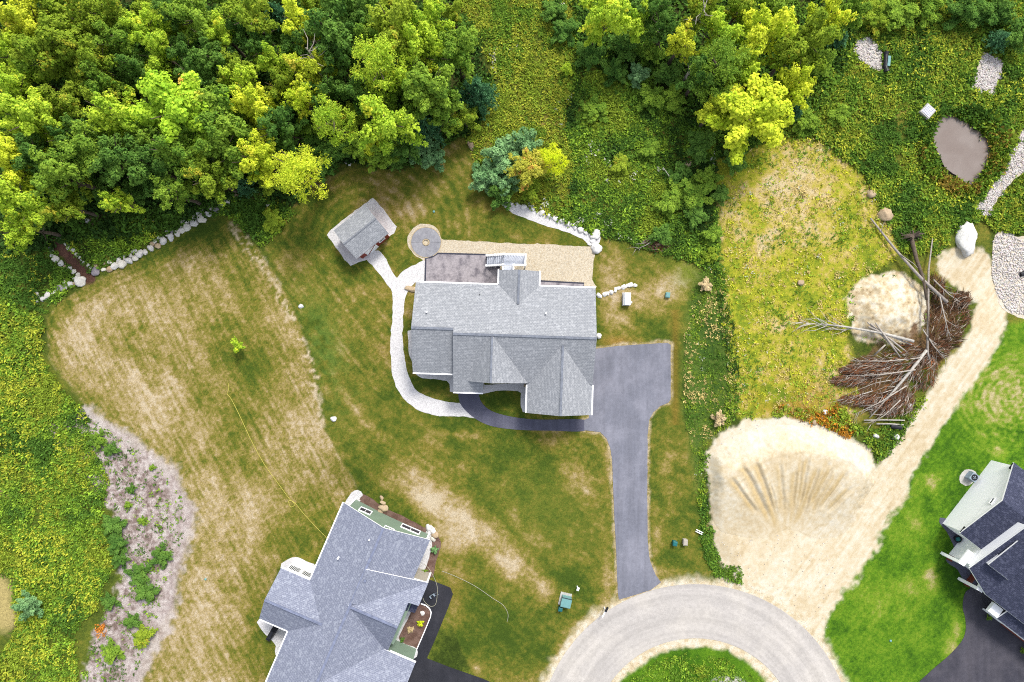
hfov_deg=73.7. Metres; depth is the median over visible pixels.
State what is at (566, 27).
shrub
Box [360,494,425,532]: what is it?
mulch bed
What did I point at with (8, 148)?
maple tree
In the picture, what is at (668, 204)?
shrub
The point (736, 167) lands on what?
shrub
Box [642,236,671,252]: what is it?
brush pile
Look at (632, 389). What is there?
driveway
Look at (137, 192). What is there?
shrub
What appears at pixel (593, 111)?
shrub
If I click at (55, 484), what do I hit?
meadow
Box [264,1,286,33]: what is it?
pine tree
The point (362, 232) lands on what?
garden shed
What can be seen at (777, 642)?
road
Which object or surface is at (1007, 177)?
riprap
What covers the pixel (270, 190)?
maple tree
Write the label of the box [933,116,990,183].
pond water
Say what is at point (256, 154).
maple tree
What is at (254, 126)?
maple tree
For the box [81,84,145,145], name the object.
maple tree
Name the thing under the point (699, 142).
shrub
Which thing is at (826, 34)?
maple tree
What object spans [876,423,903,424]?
dead pole
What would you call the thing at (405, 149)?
maple tree
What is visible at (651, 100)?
shrub
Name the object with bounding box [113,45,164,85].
maple tree
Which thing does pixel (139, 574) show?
shrub
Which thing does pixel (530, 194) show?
shrub
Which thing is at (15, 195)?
maple tree
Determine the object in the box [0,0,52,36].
maple tree
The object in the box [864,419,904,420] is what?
dead pole
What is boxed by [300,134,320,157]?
shrub
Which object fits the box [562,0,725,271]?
meadow
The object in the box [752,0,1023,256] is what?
meadow
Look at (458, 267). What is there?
patio
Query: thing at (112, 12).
maple tree
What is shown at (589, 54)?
shrub
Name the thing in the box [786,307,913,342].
fallen tree
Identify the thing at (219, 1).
maple tree
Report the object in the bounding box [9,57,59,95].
maple tree
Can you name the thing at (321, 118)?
birch tree
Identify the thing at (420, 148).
shrub
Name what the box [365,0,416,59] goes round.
maple tree
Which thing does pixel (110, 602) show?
shrub
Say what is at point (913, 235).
fallen tree
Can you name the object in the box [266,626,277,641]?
grill
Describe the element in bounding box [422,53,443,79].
maple tree
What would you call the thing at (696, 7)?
maple tree
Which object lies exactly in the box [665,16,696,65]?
maple tree
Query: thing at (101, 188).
shrub
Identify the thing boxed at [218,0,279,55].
maple tree
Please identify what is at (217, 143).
maple tree
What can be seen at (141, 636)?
shrub
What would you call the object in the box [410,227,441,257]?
fire pit patio
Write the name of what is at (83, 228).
undergrowth
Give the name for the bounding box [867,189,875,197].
boulder
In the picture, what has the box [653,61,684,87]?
shrub
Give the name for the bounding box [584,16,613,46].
maple tree
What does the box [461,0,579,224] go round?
meadow
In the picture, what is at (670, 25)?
maple tree
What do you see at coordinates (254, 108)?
maple tree
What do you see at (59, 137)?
maple tree
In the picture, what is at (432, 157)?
shrub
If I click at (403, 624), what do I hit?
planting gravel
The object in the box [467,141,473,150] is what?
boulder
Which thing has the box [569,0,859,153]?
undergrowth
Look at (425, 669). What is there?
neighbour driveway
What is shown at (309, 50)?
dead tree
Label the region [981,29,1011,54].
pine tree
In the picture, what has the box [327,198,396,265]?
gravel pad
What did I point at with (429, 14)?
maple tree
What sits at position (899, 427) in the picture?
barrel
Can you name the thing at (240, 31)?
maple tree
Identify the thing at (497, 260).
deck
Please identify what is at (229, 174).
maple tree
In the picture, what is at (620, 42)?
shrub
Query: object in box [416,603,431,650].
bed edging
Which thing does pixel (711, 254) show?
shrub
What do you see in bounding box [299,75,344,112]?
maple tree
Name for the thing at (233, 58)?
maple tree
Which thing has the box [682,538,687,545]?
utility pedestal
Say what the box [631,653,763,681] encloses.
island grass
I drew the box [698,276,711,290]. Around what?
shrub
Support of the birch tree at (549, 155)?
on the ground at (144, 360)
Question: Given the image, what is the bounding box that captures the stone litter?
[707,422,858,637]
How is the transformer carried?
on the ground at (144, 360)
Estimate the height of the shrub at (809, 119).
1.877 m
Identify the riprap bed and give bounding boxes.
[857,37,882,70]
[977,52,1002,89]
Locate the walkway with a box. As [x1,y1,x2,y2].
[458,393,584,430]
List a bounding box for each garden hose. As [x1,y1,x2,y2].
[227,383,326,537]
[423,564,437,606]
[442,571,507,620]
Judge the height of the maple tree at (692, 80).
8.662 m
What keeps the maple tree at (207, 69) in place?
on the ground at (144, 360)
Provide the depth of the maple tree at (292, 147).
70.99 m
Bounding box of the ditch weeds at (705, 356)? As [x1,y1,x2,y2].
[681,259,735,580]
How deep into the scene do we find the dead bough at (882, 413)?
73.81 m
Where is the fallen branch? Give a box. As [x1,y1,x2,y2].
[630,238,651,252]
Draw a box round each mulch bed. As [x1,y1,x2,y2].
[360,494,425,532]
[425,537,440,576]
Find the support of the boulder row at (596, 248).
on the gravel border
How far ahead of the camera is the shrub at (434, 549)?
74.06 m
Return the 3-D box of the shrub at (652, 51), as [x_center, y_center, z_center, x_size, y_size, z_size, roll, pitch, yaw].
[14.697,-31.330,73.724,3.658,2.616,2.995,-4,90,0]
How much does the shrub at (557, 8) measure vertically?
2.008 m
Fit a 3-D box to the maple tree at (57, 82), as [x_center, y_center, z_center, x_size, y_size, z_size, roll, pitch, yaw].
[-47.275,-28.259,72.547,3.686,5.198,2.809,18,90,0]
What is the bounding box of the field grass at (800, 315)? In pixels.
[717,137,901,426]
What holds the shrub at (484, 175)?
on the ground at (144, 360)
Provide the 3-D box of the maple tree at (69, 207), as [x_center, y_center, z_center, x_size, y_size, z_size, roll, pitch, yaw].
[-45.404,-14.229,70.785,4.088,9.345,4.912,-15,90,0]
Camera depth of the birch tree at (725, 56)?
67.26 m
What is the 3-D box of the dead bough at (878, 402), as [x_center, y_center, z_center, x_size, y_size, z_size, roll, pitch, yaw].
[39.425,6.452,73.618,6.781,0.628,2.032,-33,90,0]
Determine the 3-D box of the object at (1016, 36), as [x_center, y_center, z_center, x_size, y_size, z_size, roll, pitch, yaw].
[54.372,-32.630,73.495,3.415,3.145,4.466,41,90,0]
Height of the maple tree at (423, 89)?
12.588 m
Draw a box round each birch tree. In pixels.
[272,143,331,203]
[311,94,358,147]
[349,33,409,102]
[359,141,380,162]
[535,142,568,175]
[688,33,751,104]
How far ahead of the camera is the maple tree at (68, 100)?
67.29 m
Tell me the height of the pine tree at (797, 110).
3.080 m
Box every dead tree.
[300,29,327,79]
[682,57,690,80]
[686,0,712,37]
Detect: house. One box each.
[259,498,430,681]
[411,269,596,415]
[940,460,1023,641]
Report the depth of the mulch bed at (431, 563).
74.47 m
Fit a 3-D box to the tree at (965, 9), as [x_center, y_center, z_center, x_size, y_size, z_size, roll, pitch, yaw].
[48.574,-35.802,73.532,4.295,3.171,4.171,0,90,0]
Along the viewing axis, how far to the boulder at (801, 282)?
74.62 m
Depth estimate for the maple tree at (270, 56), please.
68.59 m
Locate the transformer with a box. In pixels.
[558,592,571,608]
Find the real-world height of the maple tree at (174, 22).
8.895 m
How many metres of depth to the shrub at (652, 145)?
74.13 m
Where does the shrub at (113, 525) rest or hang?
on the ground at (144, 360)
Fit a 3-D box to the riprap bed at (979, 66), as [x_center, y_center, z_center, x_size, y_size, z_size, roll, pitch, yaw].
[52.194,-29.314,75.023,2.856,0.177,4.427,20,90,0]
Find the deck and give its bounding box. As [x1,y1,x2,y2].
[485,253,526,269]
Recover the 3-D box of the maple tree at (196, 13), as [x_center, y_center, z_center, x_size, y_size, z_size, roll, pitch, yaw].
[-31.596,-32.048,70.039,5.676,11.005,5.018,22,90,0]
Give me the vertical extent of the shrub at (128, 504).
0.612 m
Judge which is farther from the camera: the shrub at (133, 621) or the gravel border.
the gravel border
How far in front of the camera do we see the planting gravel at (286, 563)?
74.56 m
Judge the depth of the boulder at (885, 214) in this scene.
74.50 m
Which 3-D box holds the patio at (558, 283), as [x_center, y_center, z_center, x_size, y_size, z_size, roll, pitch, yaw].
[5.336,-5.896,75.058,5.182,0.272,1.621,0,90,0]
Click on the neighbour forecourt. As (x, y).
(985, 650)
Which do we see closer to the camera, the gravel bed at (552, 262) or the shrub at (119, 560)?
the shrub at (119, 560)
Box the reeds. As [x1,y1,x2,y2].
[916,101,1016,197]
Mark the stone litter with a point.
(780, 548)
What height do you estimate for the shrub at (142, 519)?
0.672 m
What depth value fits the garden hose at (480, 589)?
74.42 m
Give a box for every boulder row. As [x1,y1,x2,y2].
[378,495,387,512]
[426,524,438,541]
[502,201,601,253]
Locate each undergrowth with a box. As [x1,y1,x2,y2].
[0,0,496,257]
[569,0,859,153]
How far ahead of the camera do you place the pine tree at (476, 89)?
71.53 m
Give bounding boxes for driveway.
[408,580,488,681]
[584,343,670,598]
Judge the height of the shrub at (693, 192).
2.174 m
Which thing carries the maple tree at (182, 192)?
on the ground at (144, 360)
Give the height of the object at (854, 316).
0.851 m
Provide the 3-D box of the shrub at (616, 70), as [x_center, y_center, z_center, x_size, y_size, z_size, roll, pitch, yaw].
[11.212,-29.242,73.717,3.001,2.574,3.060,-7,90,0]
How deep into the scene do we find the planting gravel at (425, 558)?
74.48 m
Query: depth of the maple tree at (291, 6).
67.19 m
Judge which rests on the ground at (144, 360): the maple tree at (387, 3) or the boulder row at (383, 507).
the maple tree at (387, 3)
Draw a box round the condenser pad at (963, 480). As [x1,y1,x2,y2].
[959,469,976,485]
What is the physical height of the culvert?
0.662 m
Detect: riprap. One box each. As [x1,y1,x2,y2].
[853,36,882,69]
[972,52,1002,94]
[976,132,1023,215]
[991,232,1023,314]
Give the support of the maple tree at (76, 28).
on the ground at (144, 360)
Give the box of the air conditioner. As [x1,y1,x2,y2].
[965,471,979,482]
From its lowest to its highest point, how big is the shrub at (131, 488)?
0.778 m
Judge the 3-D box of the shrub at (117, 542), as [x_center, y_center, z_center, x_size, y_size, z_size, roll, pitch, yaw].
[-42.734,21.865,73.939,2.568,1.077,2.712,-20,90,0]
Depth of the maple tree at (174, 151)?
66.19 m
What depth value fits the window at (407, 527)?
73.48 m
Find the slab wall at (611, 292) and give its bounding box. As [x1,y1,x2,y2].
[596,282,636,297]
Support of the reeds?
on the ground at (144, 360)
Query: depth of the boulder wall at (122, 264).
74.81 m
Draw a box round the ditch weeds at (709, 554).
[698,524,743,584]
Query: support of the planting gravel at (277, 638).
on the ground at (144, 360)
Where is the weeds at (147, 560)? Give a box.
[47,419,183,681]
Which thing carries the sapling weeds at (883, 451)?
on the ground at (144, 360)
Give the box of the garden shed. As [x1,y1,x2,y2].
[334,205,388,258]
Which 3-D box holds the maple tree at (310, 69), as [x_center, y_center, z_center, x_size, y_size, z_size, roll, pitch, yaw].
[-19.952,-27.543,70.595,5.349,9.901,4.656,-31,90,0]
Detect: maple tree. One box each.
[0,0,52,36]
[0,27,40,74]
[0,53,9,72]
[0,60,56,129]
[0,86,76,146]
[0,110,14,131]
[0,127,20,142]
[0,132,48,199]
[0,168,61,234]
[0,205,60,254]
[5,10,95,88]
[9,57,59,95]
[9,131,64,175]
[28,144,98,204]
[35,0,78,28]
[35,81,60,97]
[37,79,91,121]
[38,181,99,222]
[42,111,97,158]
[49,0,106,51]
[51,30,120,88]
[52,70,73,83]
[54,118,123,177]
[66,161,93,202]
[74,0,98,13]
[75,60,134,105]
[78,85,126,129]
[79,0,133,36]
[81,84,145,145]
[84,133,133,186]
[90,17,142,60]
[97,185,145,213]
[112,72,139,96]
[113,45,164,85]
[114,132,178,197]
[118,2,173,48]
[124,69,236,156]
[126,120,175,148]
[129,0,159,15]
[132,25,180,79]
[135,85,149,101]
[149,0,194,31]
[149,123,218,182]
[149,173,201,213]
[158,0,228,47]
[162,20,192,40]
[163,62,179,85]
[165,32,203,69]
[173,56,217,90]
[179,152,238,206]
[185,83,253,146]
[187,30,227,79]
[192,119,259,185]
[205,10,246,57]
[211,0,226,9]
[216,47,259,89]
[216,63,264,104]
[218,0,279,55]
[222,164,244,187]
[224,17,261,43]
[229,82,282,140]
[230,336,245,352]
[232,128,285,188]
[239,29,280,68]
[241,120,264,146]
[252,40,295,76]
[256,100,308,155]
[258,168,284,196]
[263,66,293,108]
[270,137,305,162]
[276,80,330,122]
[280,0,322,50]
[280,25,310,64]
[280,46,338,91]
[290,0,369,60]
[295,116,325,138]
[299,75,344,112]
[300,0,323,10]
[308,148,343,182]
[315,34,362,89]
[333,7,355,45]
[333,75,373,115]
[337,100,372,135]
[342,135,371,164]
[343,0,377,26]
[353,12,382,59]
[356,92,428,155]
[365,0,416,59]
[367,140,399,172]
[372,81,403,110]
[377,0,403,10]
[379,54,413,90]
[390,135,421,164]
[394,21,446,73]
[399,95,413,112]
[401,56,463,124]
[405,0,454,50]
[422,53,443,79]
[426,99,459,137]
[429,23,478,83]
[440,0,462,27]
[447,103,481,133]
[503,147,552,192]
[577,0,639,41]
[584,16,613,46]
[623,0,655,43]
[631,0,672,33]
[640,10,680,49]
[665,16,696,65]
[675,53,717,96]
[678,0,721,33]
[694,93,727,131]
[695,5,748,58]
[697,72,794,165]
[723,0,757,31]
[724,41,769,90]
[736,0,799,60]
[756,0,795,44]
[768,22,816,76]
[770,6,842,72]
[774,59,816,109]
[800,0,857,35]
[832,0,872,39]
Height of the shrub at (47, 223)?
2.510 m
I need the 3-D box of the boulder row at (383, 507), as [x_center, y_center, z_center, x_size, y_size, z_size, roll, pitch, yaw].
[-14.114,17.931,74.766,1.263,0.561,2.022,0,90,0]
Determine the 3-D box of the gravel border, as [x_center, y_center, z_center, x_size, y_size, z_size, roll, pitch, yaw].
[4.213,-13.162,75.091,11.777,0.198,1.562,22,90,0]
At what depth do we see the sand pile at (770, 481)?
73.85 m
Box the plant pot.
[953,536,961,542]
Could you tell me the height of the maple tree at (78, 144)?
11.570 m
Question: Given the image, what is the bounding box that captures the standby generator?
[622,292,631,305]
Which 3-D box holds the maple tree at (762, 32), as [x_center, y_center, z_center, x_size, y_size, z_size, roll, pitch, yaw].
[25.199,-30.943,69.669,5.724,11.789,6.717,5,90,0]
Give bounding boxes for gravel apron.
[939,518,976,587]
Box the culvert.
[883,51,890,72]
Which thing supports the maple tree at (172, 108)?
on the ground at (144, 360)
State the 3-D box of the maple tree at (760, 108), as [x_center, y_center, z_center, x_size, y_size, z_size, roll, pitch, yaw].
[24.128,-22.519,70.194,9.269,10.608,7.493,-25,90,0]
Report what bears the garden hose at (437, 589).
on the planting gravel at (425, 558)
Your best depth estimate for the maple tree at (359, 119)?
71.91 m
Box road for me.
[550,584,840,681]
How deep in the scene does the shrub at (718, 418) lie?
73.99 m
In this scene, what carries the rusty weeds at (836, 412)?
on the ground at (144, 360)
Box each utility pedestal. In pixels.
[672,540,677,546]
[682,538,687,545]
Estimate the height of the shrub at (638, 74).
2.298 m
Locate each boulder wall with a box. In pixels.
[35,276,85,302]
[91,193,238,275]
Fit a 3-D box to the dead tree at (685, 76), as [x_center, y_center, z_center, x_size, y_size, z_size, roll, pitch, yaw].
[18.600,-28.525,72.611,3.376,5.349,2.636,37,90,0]
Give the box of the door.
[365,244,378,254]
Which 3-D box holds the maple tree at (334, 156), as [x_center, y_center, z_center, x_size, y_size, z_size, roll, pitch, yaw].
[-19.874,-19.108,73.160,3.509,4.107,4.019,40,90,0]
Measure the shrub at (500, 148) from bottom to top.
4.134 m
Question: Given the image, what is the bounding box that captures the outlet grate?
[919,103,935,119]
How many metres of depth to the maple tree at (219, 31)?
67.84 m
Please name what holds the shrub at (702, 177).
on the ground at (144, 360)
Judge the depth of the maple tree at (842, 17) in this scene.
67.07 m
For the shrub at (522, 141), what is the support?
on the ground at (144, 360)
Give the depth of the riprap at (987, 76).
74.88 m
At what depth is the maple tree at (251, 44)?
68.21 m
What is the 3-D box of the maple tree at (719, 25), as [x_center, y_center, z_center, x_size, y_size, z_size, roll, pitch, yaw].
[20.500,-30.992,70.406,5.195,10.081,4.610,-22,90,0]
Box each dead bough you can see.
[844,369,915,387]
[850,353,920,364]
[854,385,906,422]
[865,400,900,430]
[923,329,948,363]
[933,279,963,308]
[939,296,959,339]
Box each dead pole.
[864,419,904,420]
[867,322,904,355]
[868,326,911,344]
[870,323,905,351]
[875,322,900,357]
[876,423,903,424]
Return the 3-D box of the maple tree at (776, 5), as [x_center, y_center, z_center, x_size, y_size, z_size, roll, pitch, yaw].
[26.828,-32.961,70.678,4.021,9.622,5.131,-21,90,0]
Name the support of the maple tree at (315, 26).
on the ground at (144, 360)
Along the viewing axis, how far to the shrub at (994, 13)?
72.75 m
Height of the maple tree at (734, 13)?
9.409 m
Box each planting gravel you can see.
[257,619,285,654]
[281,557,314,567]
[345,490,362,504]
[396,611,417,657]
[418,525,434,569]
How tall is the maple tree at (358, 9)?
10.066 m
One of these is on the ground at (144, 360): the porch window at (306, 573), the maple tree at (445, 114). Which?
the maple tree at (445, 114)
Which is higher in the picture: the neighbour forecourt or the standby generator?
the standby generator
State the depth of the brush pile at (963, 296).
74.19 m
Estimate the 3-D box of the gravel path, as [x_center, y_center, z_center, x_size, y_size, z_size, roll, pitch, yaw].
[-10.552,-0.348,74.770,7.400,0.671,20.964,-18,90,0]
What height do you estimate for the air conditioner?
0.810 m
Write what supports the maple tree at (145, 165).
on the ground at (144, 360)
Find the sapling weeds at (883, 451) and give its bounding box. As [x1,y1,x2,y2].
[848,395,927,463]
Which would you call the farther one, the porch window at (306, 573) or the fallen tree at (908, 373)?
the fallen tree at (908, 373)
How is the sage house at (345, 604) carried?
on the ground at (144, 360)
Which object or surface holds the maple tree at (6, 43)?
on the ground at (144, 360)
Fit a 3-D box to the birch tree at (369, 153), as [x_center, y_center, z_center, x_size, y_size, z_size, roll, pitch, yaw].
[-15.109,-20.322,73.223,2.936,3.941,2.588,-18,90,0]
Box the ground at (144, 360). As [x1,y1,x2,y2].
[0,0,1023,681]
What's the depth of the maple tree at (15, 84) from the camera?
66.81 m
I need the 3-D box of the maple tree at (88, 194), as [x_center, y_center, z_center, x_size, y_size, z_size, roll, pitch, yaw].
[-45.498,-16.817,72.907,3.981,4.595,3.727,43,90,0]
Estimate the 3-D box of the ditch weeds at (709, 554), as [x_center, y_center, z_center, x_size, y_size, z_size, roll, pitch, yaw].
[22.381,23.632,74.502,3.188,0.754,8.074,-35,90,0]
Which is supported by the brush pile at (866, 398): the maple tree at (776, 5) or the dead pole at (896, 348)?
the dead pole at (896, 348)
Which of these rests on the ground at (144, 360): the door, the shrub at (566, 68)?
the shrub at (566, 68)
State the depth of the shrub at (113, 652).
73.93 m
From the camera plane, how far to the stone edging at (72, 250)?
74.94 m
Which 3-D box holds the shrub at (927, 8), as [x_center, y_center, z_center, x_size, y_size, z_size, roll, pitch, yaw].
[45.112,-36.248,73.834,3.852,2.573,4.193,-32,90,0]
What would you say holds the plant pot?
on the gravel apron
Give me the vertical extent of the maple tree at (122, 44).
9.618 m
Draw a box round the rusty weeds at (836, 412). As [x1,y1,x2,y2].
[772,402,855,438]
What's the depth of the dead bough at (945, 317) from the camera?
73.74 m
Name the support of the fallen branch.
on the ground at (144, 360)
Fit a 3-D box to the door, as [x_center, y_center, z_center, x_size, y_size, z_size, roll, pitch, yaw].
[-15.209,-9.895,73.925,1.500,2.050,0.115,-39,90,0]
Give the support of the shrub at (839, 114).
on the ground at (144, 360)
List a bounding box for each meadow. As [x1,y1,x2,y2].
[0,294,116,681]
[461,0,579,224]
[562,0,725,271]
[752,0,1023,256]
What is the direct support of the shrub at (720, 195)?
on the ground at (144, 360)
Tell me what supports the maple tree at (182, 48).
on the ground at (144, 360)
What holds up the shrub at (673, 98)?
on the ground at (144, 360)
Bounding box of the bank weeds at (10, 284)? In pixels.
[0,194,296,313]
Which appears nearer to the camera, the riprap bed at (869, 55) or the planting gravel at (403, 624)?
the planting gravel at (403, 624)
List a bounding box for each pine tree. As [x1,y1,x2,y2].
[237,176,258,199]
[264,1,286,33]
[410,108,446,151]
[456,74,499,125]
[786,103,804,124]
[827,29,848,49]
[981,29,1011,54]
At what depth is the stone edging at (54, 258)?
74.92 m
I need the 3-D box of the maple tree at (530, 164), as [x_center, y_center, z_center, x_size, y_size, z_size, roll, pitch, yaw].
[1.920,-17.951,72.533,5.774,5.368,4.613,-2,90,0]
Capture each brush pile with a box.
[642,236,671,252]
[827,342,940,419]
[921,271,973,360]
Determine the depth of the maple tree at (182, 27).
71.47 m
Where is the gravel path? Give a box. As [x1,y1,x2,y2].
[366,250,473,417]
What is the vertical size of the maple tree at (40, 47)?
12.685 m
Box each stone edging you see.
[48,247,79,275]
[56,238,91,268]
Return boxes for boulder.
[404,286,414,291]
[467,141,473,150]
[797,280,803,285]
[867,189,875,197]
[877,207,893,220]
[955,221,977,257]
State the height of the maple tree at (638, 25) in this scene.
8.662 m
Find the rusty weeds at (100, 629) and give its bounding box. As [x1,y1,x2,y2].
[95,623,106,638]
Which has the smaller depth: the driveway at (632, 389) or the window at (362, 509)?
the window at (362, 509)
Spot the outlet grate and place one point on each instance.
(927, 110)
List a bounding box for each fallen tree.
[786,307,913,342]
[829,349,927,417]
[870,218,947,302]
[900,230,928,339]
[926,238,932,360]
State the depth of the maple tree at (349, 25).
67.54 m
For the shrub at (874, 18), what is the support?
on the ground at (144, 360)
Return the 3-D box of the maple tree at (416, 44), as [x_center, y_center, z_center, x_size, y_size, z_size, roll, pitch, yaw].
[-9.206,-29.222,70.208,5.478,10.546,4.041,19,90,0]
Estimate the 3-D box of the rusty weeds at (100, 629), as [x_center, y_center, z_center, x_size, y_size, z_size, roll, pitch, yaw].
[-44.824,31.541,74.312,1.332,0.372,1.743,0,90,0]
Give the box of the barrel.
[890,424,901,429]
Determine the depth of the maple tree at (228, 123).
66.02 m
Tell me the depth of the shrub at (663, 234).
74.05 m
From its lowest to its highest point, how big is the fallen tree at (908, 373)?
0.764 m
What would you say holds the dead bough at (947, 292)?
on the brush pile at (963, 296)
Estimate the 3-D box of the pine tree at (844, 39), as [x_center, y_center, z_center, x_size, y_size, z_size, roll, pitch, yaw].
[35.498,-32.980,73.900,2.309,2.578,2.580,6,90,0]
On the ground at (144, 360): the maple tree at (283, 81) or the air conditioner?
the maple tree at (283, 81)
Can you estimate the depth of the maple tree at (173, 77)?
71.94 m
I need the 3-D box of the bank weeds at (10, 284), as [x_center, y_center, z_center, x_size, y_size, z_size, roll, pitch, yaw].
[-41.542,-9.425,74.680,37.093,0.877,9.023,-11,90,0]
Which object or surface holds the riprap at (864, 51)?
on the riprap bed at (869, 55)
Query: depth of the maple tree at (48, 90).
71.91 m
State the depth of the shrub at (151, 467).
74.18 m
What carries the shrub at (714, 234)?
on the ground at (144, 360)
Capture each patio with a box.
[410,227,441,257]
[424,253,499,284]
[540,280,583,285]
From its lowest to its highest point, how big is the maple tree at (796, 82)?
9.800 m
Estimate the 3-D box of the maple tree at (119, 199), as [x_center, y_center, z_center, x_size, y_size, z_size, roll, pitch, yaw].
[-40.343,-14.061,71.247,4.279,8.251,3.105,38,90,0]
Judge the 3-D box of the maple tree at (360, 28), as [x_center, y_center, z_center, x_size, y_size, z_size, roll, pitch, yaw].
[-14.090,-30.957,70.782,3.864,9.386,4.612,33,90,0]
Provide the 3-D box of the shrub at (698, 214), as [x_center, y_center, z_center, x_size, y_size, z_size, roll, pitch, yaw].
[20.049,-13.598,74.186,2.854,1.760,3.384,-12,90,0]
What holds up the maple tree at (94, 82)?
on the ground at (144, 360)
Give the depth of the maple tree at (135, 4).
71.20 m
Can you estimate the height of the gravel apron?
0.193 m
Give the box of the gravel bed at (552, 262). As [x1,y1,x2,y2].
[407,224,596,286]
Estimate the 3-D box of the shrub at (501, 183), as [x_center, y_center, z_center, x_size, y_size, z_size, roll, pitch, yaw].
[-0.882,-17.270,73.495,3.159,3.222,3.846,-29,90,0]
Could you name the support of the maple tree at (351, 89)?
on the ground at (144, 360)
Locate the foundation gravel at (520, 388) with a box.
[408,330,526,411]
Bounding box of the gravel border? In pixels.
[504,202,600,243]
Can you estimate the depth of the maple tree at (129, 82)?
71.96 m
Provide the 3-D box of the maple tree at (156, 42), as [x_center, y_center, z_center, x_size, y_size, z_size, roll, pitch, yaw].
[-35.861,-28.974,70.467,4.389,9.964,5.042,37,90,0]
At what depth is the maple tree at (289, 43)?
68.16 m
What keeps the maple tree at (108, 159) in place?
on the ground at (144, 360)
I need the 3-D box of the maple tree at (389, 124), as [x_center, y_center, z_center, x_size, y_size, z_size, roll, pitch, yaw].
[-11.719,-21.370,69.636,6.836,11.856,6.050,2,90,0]
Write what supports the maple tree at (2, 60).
on the ground at (144, 360)
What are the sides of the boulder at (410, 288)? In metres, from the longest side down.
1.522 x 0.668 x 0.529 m
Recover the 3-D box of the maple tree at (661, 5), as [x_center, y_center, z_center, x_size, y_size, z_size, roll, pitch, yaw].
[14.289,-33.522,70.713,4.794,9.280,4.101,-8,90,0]
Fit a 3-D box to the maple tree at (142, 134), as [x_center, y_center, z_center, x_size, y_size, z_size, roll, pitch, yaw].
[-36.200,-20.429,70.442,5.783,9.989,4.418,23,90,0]
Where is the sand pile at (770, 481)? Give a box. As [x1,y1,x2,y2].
[706,425,874,537]
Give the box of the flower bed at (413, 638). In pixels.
[399,604,430,647]
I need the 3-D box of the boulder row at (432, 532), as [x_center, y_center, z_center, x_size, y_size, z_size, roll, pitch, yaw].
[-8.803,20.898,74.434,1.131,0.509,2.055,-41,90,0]
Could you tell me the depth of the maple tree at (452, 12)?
70.96 m
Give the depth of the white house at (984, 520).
70.57 m
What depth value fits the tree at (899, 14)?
73.48 m
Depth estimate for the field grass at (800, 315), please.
74.79 m
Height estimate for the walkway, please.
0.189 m
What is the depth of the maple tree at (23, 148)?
66.45 m
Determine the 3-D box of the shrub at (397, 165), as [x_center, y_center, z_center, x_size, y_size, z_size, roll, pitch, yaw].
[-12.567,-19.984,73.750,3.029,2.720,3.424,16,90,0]
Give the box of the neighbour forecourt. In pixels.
[920,583,1023,681]
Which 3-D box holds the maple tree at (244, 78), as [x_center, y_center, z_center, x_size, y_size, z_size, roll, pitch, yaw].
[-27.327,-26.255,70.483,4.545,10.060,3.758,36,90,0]
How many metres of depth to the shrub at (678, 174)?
73.96 m
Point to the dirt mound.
(890, 303)
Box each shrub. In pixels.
[10,589,43,621]
[32,217,53,232]
[78,174,107,209]
[85,429,107,451]
[99,592,121,610]
[100,637,125,664]
[102,441,121,456]
[102,514,127,536]
[105,532,128,555]
[111,550,130,569]
[121,179,147,212]
[123,563,151,585]
[123,612,143,629]
[124,501,132,508]
[126,483,137,493]
[132,624,158,648]
[134,582,159,604]
[137,515,146,525]
[149,464,156,470]
[149,541,172,569]
[262,206,285,233]
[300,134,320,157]
[312,136,341,160]
[336,134,362,160]
[385,140,408,171]
[405,129,434,164]
[407,626,413,633]
[419,140,445,172]
[430,545,438,553]
[468,157,499,196]
[480,134,521,175]
[488,181,514,210]
[490,172,519,196]
[509,126,543,156]
[516,178,541,204]
[540,0,567,21]
[550,17,580,46]
[560,61,573,75]
[574,40,607,71]
[579,93,607,122]
[601,56,627,87]
[606,31,642,62]
[609,152,631,175]
[627,62,650,88]
[631,37,664,66]
[635,83,665,116]
[636,137,661,161]
[648,222,672,244]
[651,190,682,218]
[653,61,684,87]
[657,82,687,114]
[664,160,693,187]
[668,175,714,215]
[682,202,709,232]
[686,127,716,164]
[693,164,724,189]
[698,224,722,246]
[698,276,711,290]
[699,247,719,263]
[709,184,730,205]
[710,410,726,426]
[722,150,747,176]
[792,108,820,135]
[806,47,837,76]
[827,103,851,127]
[859,0,890,36]
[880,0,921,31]
[907,0,946,28]
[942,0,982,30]
[972,0,1016,26]
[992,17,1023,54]
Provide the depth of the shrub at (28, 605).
72.91 m
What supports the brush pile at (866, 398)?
on the ground at (144, 360)
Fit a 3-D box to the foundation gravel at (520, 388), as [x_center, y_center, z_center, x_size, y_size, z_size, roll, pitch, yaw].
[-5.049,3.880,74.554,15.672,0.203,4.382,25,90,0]
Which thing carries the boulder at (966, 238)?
on the ground at (144, 360)
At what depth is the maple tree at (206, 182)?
67.43 m
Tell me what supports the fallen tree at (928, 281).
on the ground at (144, 360)
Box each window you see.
[287,564,302,572]
[301,569,311,577]
[358,506,372,514]
[400,523,420,534]
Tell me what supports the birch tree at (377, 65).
on the ground at (144, 360)
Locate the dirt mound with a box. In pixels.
[849,273,925,341]

